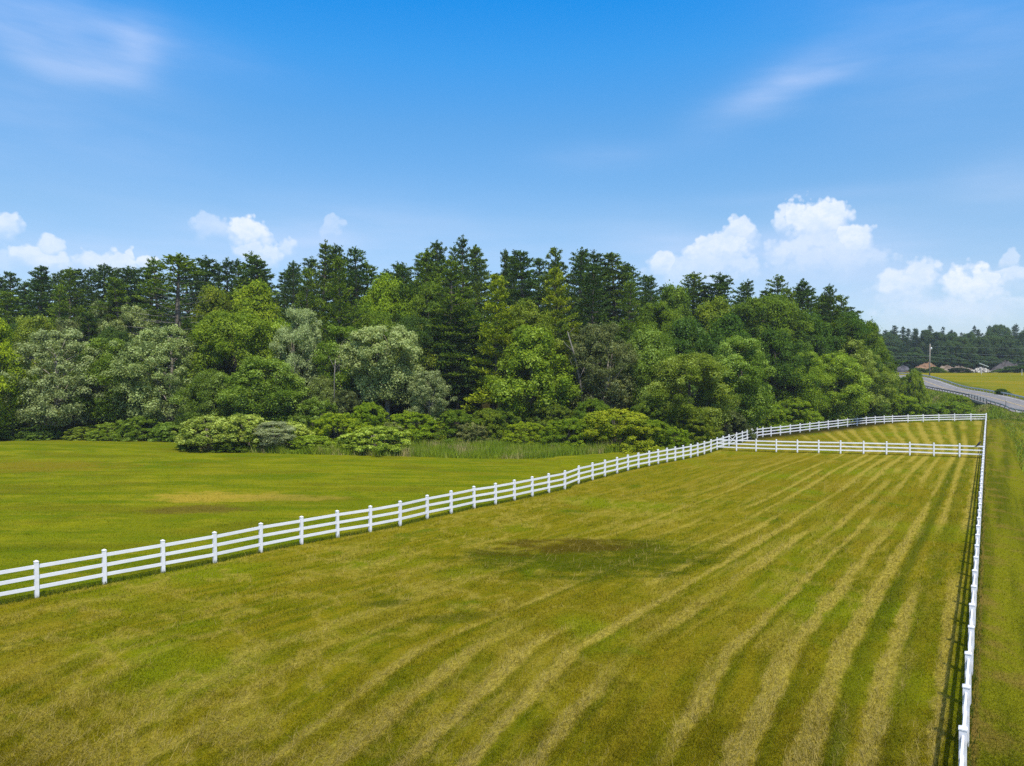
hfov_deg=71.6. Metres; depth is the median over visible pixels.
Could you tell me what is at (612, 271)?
pine tree
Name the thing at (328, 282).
pine tree
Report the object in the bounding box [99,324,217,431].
broadleaf tree
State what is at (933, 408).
shrub
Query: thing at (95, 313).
broadleaf tree
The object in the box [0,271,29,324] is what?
pine tree
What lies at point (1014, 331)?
pine tree
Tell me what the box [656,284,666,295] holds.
pine tree
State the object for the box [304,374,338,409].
broadleaf tree
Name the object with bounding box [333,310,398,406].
broadleaf tree
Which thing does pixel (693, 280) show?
pine tree
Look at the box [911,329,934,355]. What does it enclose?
broadleaf tree
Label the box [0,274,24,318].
pine tree
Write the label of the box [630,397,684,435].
shrub
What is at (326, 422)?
shrub
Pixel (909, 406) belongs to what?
shrub
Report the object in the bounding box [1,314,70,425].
broadleaf tree
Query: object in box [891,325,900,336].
pine tree
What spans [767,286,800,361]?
pine tree
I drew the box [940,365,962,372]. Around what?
earth mound
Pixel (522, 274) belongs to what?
pine tree
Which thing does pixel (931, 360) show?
broadleaf tree
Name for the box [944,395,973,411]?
shrub
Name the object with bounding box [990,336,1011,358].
broadleaf tree
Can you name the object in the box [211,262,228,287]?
pine tree
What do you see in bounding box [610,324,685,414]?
broadleaf tree
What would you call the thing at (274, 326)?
broadleaf tree
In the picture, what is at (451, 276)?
pine tree
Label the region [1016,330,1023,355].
broadleaf tree
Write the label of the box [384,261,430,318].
pine tree
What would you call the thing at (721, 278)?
pine tree
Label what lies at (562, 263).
pine tree
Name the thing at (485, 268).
pine tree
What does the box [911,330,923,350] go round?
pine tree
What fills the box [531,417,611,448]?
shrub
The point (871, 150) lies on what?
sky
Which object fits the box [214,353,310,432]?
broadleaf tree
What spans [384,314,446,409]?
broadleaf tree
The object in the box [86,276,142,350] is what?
pine tree
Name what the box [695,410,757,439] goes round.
shrub
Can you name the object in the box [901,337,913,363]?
pine tree
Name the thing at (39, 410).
broadleaf tree
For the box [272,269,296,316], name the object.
pine tree
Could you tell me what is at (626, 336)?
broadleaf tree
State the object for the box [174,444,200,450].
shrub
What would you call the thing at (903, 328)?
pine tree
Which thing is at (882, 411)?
shrub
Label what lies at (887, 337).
broadleaf tree
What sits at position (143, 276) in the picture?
pine tree
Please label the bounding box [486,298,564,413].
broadleaf tree
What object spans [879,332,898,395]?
broadleaf tree
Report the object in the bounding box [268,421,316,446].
shrub
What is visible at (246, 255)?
pine tree
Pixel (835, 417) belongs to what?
shrub
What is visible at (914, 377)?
shrub
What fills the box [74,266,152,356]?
pine tree
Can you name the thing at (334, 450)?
weeds under shrubs
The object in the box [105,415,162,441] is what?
shrub
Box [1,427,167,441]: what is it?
weeds along wood
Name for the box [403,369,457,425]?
broadleaf tree
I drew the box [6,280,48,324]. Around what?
pine tree
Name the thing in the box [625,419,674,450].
shrub
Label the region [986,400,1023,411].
guardrail
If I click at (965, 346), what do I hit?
broadleaf tree
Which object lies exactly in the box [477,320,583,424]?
broadleaf tree
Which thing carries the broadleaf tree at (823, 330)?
on the ground at (26, 460)
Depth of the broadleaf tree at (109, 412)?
102.39 m
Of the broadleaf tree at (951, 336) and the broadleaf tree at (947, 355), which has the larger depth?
the broadleaf tree at (951, 336)
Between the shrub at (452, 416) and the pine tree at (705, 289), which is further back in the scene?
the pine tree at (705, 289)
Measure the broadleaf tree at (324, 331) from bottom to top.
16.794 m
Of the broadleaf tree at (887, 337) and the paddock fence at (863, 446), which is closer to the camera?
the paddock fence at (863, 446)
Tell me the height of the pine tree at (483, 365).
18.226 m
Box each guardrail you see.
[899,373,1023,398]
[925,385,969,397]
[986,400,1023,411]
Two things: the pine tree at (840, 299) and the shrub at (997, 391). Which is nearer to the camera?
the pine tree at (840, 299)
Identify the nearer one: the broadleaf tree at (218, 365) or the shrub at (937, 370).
the broadleaf tree at (218, 365)
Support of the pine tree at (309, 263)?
on the ground at (26, 460)
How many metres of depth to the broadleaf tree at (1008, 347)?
338.05 m
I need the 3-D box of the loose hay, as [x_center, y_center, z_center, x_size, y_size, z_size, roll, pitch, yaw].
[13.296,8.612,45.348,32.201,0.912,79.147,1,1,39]
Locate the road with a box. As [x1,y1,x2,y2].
[897,375,1023,412]
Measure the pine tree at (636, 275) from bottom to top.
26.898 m
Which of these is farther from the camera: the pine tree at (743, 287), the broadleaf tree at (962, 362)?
the broadleaf tree at (962, 362)
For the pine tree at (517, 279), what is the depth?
168.72 m
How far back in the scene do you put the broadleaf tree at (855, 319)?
143.34 m
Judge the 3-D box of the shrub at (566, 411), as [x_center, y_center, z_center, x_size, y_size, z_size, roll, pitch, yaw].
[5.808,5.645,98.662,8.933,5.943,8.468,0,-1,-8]
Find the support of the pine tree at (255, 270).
on the ground at (26, 460)
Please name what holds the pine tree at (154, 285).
on the ground at (26, 460)
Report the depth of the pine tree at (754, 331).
129.45 m
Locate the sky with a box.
[0,0,1023,365]
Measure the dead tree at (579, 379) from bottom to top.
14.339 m
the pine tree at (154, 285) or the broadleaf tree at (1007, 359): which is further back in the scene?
the broadleaf tree at (1007, 359)
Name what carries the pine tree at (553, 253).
on the ground at (26, 460)
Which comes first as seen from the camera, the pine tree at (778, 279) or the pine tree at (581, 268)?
the pine tree at (581, 268)
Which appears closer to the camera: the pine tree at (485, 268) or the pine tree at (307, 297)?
the pine tree at (307, 297)
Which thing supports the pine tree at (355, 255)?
on the ground at (26, 460)
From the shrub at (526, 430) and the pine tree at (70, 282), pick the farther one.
the pine tree at (70, 282)
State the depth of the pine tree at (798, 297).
155.89 m
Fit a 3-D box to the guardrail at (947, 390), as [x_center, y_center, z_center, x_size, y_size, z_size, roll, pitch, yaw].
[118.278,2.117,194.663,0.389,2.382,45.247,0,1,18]
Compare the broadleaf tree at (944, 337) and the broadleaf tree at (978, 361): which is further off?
the broadleaf tree at (944, 337)
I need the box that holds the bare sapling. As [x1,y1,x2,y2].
[329,357,338,397]
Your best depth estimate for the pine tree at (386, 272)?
150.25 m
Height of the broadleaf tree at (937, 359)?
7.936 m
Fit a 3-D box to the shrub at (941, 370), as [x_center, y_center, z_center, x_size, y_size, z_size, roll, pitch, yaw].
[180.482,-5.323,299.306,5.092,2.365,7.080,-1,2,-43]
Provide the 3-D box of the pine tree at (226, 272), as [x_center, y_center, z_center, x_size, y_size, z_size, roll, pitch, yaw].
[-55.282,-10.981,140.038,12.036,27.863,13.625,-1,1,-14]
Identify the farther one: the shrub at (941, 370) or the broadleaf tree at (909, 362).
the broadleaf tree at (909, 362)
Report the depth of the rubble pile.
306.36 m
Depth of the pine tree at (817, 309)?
144.71 m
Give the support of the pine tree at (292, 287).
on the ground at (26, 460)
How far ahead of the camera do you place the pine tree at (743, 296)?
167.33 m
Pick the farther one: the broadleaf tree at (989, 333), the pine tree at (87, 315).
the broadleaf tree at (989, 333)
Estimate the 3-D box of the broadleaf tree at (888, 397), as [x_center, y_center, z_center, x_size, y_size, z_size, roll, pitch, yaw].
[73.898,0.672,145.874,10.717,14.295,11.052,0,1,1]
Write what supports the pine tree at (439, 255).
on the ground at (26, 460)
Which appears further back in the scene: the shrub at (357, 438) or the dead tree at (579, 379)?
the dead tree at (579, 379)
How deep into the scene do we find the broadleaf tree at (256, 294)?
120.62 m
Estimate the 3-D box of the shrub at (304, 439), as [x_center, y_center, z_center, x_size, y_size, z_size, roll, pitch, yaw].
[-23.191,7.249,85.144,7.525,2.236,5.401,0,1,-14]
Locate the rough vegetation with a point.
(939, 396)
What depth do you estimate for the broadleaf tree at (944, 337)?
382.94 m
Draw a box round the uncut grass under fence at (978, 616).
[0,420,987,765]
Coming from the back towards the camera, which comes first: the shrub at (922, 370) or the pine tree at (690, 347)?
the shrub at (922, 370)
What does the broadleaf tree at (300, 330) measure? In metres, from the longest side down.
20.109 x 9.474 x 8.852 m
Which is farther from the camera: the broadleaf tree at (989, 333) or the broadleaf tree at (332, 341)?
the broadleaf tree at (989, 333)
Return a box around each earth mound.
[897,365,908,371]
[906,362,935,372]
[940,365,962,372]
[990,360,1017,370]
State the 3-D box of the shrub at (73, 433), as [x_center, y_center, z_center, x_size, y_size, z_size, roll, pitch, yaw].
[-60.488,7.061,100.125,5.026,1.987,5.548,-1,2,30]
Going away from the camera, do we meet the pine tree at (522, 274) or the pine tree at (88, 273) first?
the pine tree at (522, 274)
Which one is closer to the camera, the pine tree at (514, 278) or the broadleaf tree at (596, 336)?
the broadleaf tree at (596, 336)
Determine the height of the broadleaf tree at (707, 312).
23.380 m
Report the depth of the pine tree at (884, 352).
148.14 m
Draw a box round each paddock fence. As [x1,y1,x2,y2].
[0,438,717,597]
[718,413,986,445]
[718,438,982,456]
[958,414,986,765]
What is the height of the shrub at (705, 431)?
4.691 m
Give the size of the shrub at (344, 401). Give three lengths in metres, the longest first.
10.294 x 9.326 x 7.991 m
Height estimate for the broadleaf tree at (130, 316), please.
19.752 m
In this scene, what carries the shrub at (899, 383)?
on the ground at (26, 460)
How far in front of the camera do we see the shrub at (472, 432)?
92.84 m
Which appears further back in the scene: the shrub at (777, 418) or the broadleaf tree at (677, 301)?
the broadleaf tree at (677, 301)
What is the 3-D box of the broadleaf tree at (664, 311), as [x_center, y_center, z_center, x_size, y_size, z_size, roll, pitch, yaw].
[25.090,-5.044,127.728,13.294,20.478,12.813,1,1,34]
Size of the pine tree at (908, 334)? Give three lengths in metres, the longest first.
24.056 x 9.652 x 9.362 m
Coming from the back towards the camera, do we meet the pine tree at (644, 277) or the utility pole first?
the utility pole
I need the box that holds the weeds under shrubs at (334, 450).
[186,440,400,455]
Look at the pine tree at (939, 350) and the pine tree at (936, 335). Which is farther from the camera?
the pine tree at (936, 335)
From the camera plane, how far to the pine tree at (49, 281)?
163.62 m
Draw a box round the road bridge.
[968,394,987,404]
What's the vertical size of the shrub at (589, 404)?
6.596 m
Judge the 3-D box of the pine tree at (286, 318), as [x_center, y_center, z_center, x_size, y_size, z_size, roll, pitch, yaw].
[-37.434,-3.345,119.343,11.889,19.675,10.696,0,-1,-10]
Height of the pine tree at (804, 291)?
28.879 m
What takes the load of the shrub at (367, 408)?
on the ground at (26, 460)
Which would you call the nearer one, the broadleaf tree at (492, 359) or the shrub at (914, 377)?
the broadleaf tree at (492, 359)
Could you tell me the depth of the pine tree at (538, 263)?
152.89 m
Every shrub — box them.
[0,422,44,440]
[15,424,64,440]
[60,426,94,440]
[85,422,129,440]
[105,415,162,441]
[146,421,180,441]
[171,414,249,448]
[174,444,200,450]
[207,412,282,446]
[208,441,256,452]
[242,421,295,447]
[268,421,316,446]
[282,402,315,435]
[286,434,339,451]
[287,395,340,440]
[303,411,373,443]
[329,390,380,435]
[335,426,411,451]
[350,401,389,426]
[369,421,412,443]
[382,410,446,444]
[409,421,453,444]
[421,409,484,443]
[448,422,490,444]
[467,408,508,440]
[480,406,521,440]
[499,421,548,445]
[526,402,576,435]
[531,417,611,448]
[568,407,665,453]
[571,398,616,434]
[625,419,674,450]
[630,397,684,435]
[653,426,693,449]
[669,414,724,445]
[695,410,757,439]
[757,403,792,432]
[775,397,827,429]
[813,402,850,426]
[852,400,891,421]
[873,393,926,419]
[896,379,911,403]
[898,403,950,419]
[901,369,932,411]
[905,368,928,372]
[926,367,944,372]
[931,368,949,372]
[935,401,981,417]
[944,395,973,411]
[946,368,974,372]
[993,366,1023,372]
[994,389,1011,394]
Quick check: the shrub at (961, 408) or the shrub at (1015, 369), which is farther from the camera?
the shrub at (1015, 369)
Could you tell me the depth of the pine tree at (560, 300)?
110.86 m
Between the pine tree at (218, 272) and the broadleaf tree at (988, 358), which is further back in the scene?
the broadleaf tree at (988, 358)
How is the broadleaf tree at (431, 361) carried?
on the ground at (26, 460)
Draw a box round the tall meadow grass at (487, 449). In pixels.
[376,434,708,458]
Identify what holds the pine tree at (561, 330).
on the ground at (26, 460)
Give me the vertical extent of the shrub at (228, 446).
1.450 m
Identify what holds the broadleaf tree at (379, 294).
on the ground at (26, 460)
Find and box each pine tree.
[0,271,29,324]
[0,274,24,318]
[0,290,33,323]
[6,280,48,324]
[10,265,68,328]
[16,275,58,322]
[19,267,93,333]
[32,268,96,332]
[35,283,75,346]
[43,272,72,316]
[47,392,99,435]
[67,312,100,422]
[71,267,112,308]
[73,263,137,334]
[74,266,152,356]
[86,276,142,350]
[98,267,130,306]
[106,267,171,334]
[107,252,228,420]
[114,265,197,337]
[132,256,190,401]
[141,323,174,424]
[142,254,233,337]
[153,266,203,337]
[163,318,195,404]
[180,262,217,313]
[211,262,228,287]
[217,257,242,312]
[219,250,280,312]
[225,256,286,311]
[228,258,244,312]
[261,271,281,305]
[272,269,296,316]
[276,260,315,319]
[277,305,291,326]
[279,268,303,311]
[290,255,366,320]
[291,256,335,319]
[291,267,341,398]
[304,239,342,325]
[305,256,368,405]
[311,243,363,327]
[326,246,377,326]
[344,260,379,318]
[348,310,375,380]
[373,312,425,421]
[379,269,393,276]
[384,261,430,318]
[386,261,412,290]
[401,248,485,320]
[404,259,431,287]
[413,240,463,339]
[418,296,488,413]
[424,255,492,409]
[437,310,484,424]
[444,245,482,332]
[446,244,494,330]
[452,235,490,337]
[460,273,529,423]
[463,247,493,357]
[463,321,495,408]
[484,257,525,367]
[485,255,530,315]
[486,248,517,350]
[486,249,569,349]
[517,257,570,317]
[526,260,575,321]
[527,246,583,380]
[534,320,594,411]
[538,251,620,342]
[542,266,600,418]
[558,246,605,374]
[558,262,622,402]
[567,254,605,320]
[582,252,639,331]
[589,320,604,397]
[598,277,644,408]
[599,264,611,323]
[605,262,640,328]
[609,265,656,321]
[623,274,660,324]
[633,274,660,328]
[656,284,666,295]
[676,326,700,398]
[679,271,712,320]
[685,272,745,319]
[687,282,715,316]
[729,285,766,321]
[732,278,754,304]
[746,328,781,400]
[759,287,773,324]
[763,274,788,324]
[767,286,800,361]
[792,278,847,342]
[792,286,809,310]
[801,288,819,315]
[813,293,859,354]
[814,283,855,356]
[831,294,890,393]
[836,306,908,385]
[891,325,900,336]
[899,326,909,342]
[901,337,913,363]
[903,328,914,352]
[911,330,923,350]
[923,341,931,354]
[929,332,940,352]
[932,342,943,354]
[1012,323,1018,339]
[1019,333,1023,345]
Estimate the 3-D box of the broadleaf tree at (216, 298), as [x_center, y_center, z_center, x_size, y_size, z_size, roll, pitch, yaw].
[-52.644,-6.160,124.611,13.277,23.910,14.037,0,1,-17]
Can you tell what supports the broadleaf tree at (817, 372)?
on the ground at (26, 460)
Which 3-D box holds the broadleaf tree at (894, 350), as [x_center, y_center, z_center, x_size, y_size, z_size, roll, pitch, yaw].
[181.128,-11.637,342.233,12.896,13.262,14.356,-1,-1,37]
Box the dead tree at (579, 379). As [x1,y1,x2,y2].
[564,329,583,406]
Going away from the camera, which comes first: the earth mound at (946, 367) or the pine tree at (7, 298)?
the pine tree at (7, 298)
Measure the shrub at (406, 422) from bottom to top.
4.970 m
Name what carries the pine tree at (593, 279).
on the ground at (26, 460)
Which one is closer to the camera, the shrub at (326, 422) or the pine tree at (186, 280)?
the shrub at (326, 422)
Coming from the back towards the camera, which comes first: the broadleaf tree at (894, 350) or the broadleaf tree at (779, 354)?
the broadleaf tree at (894, 350)
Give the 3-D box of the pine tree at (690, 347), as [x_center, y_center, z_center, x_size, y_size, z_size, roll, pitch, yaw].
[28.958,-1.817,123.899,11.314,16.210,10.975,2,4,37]
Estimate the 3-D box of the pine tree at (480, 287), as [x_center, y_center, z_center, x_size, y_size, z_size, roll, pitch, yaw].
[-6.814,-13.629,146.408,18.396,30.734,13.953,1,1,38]
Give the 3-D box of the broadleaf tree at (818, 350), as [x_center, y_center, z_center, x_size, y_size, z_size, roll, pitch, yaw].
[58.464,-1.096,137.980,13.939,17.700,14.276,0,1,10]
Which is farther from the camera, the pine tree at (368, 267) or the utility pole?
the utility pole
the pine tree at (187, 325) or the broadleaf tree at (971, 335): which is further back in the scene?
the broadleaf tree at (971, 335)
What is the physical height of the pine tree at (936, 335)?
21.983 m
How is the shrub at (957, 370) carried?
on the ground at (26, 460)
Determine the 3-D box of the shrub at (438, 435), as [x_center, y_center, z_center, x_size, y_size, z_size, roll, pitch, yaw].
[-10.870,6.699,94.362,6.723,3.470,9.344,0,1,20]
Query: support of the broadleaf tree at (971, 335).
on the ground at (26, 460)
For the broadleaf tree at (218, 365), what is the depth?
109.78 m
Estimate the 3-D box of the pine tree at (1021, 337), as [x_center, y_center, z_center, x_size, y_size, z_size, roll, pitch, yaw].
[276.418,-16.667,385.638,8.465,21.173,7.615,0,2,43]
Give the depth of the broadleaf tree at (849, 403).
128.15 m
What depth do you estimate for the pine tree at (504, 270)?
140.73 m
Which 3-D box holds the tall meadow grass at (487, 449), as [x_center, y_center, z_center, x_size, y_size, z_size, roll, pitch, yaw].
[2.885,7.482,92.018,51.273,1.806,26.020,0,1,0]
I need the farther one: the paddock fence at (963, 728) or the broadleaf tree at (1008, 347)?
the broadleaf tree at (1008, 347)
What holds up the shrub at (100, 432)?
on the ground at (26, 460)
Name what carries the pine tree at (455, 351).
on the ground at (26, 460)
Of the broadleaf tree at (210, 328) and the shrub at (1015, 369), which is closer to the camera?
the broadleaf tree at (210, 328)
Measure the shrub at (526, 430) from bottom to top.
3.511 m
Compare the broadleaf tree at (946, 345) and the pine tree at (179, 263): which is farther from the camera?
the broadleaf tree at (946, 345)
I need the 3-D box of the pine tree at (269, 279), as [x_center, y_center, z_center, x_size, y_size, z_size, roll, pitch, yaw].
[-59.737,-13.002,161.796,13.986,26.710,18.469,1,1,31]
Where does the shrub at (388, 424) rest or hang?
on the ground at (26, 460)
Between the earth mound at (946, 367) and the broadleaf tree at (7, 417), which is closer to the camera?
the broadleaf tree at (7, 417)
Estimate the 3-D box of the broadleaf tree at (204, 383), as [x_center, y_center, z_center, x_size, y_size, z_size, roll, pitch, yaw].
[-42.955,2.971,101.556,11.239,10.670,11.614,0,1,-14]
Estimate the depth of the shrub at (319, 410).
96.35 m
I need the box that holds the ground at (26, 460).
[0,372,1023,765]
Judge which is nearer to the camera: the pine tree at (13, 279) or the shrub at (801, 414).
the shrub at (801, 414)
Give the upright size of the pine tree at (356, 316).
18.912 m
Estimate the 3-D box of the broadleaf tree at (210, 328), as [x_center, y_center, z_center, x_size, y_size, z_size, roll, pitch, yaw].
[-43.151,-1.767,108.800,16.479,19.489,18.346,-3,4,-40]
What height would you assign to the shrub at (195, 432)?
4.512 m
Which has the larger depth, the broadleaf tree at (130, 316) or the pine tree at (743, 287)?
the pine tree at (743, 287)
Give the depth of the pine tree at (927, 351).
349.11 m
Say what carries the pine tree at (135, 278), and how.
on the ground at (26, 460)
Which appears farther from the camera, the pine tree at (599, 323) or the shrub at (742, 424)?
the pine tree at (599, 323)
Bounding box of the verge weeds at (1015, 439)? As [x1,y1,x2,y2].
[997,411,1023,470]
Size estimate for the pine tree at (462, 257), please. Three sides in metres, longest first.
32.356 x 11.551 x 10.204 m
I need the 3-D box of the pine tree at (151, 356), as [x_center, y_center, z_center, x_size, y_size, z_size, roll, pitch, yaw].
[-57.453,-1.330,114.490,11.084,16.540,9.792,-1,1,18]
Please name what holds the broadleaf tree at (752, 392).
on the ground at (26, 460)
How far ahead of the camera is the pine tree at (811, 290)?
161.06 m
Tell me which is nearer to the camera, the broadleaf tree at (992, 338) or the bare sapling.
the bare sapling
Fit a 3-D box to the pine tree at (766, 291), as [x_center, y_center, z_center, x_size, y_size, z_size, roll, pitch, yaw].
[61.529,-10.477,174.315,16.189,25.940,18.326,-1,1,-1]
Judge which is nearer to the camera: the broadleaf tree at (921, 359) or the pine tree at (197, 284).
the pine tree at (197, 284)
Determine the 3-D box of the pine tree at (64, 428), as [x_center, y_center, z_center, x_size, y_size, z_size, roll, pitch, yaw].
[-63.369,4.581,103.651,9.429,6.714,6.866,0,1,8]
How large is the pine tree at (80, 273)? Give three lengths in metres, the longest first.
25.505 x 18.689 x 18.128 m
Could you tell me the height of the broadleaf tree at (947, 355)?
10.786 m
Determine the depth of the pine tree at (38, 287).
131.92 m
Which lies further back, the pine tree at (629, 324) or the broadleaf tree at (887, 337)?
the broadleaf tree at (887, 337)
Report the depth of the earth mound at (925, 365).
316.42 m
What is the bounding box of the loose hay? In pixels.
[0,467,977,765]
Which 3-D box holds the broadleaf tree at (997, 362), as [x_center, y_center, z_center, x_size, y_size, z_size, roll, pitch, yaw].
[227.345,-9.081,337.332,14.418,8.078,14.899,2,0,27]
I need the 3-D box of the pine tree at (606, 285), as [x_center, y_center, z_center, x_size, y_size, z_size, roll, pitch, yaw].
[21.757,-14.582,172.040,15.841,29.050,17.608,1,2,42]
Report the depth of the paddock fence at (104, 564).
38.91 m
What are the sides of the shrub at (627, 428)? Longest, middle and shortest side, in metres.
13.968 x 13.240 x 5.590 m
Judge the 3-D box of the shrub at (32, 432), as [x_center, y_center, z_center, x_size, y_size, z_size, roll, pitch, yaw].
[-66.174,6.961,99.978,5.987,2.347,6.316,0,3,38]
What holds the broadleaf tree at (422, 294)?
on the ground at (26, 460)
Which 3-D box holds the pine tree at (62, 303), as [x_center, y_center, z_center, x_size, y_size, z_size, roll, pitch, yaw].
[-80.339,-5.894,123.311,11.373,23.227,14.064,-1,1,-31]
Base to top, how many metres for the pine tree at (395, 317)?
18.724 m
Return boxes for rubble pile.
[971,367,993,372]
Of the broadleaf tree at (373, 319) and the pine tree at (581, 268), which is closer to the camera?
the broadleaf tree at (373, 319)
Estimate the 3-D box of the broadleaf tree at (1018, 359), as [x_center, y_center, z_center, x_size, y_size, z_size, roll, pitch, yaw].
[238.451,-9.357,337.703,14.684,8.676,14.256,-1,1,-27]
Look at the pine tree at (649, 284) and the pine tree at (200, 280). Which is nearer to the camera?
the pine tree at (649, 284)
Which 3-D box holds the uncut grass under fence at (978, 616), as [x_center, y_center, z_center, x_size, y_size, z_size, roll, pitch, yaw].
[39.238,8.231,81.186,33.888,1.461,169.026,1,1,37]
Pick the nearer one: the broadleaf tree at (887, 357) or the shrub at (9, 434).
the shrub at (9, 434)
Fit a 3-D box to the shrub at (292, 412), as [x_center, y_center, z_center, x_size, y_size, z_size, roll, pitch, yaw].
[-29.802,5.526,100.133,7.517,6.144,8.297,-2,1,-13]
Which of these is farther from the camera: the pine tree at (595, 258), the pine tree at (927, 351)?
the pine tree at (927, 351)
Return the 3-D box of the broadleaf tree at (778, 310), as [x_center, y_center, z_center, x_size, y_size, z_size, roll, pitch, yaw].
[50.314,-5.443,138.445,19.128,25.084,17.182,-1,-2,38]
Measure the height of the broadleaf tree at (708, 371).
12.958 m
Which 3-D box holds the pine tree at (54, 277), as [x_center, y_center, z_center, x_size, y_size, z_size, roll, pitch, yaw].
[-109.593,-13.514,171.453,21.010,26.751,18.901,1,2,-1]
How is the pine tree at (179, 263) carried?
on the ground at (26, 460)
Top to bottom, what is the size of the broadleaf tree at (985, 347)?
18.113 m
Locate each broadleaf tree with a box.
[0,315,39,434]
[0,321,44,421]
[0,326,114,437]
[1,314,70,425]
[36,317,88,403]
[61,334,157,425]
[71,299,134,365]
[74,326,147,423]
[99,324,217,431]
[100,303,174,400]
[163,368,237,436]
[176,308,277,408]
[181,315,242,415]
[182,280,232,348]
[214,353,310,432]
[222,274,284,373]
[229,315,308,417]
[267,305,322,403]
[298,325,335,376]
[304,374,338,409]
[311,323,370,428]
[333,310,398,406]
[333,322,425,420]
[354,268,421,409]
[381,321,446,417]
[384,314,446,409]
[403,278,446,413]
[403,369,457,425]
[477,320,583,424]
[481,356,529,375]
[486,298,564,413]
[566,320,640,412]
[580,329,642,403]
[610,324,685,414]
[630,299,677,375]
[645,351,741,435]
[659,279,693,350]
[664,314,720,408]
[689,291,762,351]
[695,308,769,382]
[704,332,782,434]
[730,292,815,388]
[757,325,823,403]
[772,350,835,422]
[786,309,847,392]
[796,332,846,407]
[809,352,875,425]
[822,308,882,388]
[832,336,885,420]
[864,316,898,413]
[865,354,900,418]
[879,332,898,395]
[883,333,899,341]
[885,338,905,350]
[885,345,900,358]
[893,353,920,368]
[901,353,927,367]
[907,347,923,356]
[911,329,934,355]
[920,354,940,366]
[921,356,948,367]
[929,334,948,353]
[932,350,960,367]
[940,340,964,365]
[942,332,955,341]
[946,357,969,367]
[950,337,977,365]
[958,353,988,369]
[962,331,975,342]
[966,336,995,365]
[972,356,998,368]
[976,356,1002,370]
[978,335,1000,355]
[985,324,1012,335]
[985,331,997,336]
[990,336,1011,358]
[991,358,1021,368]
[996,340,1023,362]
[1000,355,1023,365]
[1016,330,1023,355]
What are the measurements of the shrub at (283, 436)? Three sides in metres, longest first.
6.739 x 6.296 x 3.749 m
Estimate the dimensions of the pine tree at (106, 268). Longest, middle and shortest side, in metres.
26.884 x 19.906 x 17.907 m
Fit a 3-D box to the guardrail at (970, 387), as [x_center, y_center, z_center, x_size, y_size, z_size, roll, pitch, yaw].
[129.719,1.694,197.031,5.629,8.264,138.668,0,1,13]
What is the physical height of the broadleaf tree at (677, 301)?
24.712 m
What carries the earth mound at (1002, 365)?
on the ground at (26, 460)
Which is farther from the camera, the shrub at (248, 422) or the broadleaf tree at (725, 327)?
the broadleaf tree at (725, 327)
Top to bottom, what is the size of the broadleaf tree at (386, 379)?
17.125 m
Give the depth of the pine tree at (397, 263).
147.53 m
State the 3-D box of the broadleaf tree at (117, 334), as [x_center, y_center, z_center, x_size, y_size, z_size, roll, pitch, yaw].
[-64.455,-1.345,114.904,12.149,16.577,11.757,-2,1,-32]
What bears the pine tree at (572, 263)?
on the ground at (26, 460)
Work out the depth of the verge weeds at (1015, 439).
108.96 m
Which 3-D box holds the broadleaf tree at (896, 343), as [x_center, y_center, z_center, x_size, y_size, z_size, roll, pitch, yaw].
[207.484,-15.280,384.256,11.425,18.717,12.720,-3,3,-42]
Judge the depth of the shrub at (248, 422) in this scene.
83.46 m
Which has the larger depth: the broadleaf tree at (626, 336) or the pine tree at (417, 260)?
the pine tree at (417, 260)
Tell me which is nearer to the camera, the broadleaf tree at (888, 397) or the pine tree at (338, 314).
the pine tree at (338, 314)
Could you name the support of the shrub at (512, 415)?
on the ground at (26, 460)
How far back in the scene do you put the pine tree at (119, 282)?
165.05 m
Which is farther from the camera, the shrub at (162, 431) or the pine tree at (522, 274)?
the pine tree at (522, 274)
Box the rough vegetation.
[914,390,1023,421]
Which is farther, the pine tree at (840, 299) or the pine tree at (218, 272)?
the pine tree at (218, 272)
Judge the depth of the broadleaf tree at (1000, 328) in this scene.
447.31 m
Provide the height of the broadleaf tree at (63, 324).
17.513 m
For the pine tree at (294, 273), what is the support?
on the ground at (26, 460)
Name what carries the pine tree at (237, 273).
on the ground at (26, 460)
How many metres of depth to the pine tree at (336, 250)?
136.92 m
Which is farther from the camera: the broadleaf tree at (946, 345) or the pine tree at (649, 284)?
the broadleaf tree at (946, 345)
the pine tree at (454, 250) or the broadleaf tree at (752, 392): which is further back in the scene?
the pine tree at (454, 250)
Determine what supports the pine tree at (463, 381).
on the ground at (26, 460)
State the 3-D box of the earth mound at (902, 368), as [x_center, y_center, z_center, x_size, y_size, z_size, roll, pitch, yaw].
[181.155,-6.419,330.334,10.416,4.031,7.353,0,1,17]
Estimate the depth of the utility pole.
255.82 m
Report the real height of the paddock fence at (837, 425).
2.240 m
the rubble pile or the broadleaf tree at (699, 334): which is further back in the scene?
the rubble pile
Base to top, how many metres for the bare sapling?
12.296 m
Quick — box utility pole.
[929,344,931,375]
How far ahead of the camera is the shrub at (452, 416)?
93.82 m
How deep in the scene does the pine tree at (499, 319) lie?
105.30 m
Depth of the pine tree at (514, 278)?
164.69 m
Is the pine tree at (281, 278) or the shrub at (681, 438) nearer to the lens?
the shrub at (681, 438)
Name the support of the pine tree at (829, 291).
on the ground at (26, 460)
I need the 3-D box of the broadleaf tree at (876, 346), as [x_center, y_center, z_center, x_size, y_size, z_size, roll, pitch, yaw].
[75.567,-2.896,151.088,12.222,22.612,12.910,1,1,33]

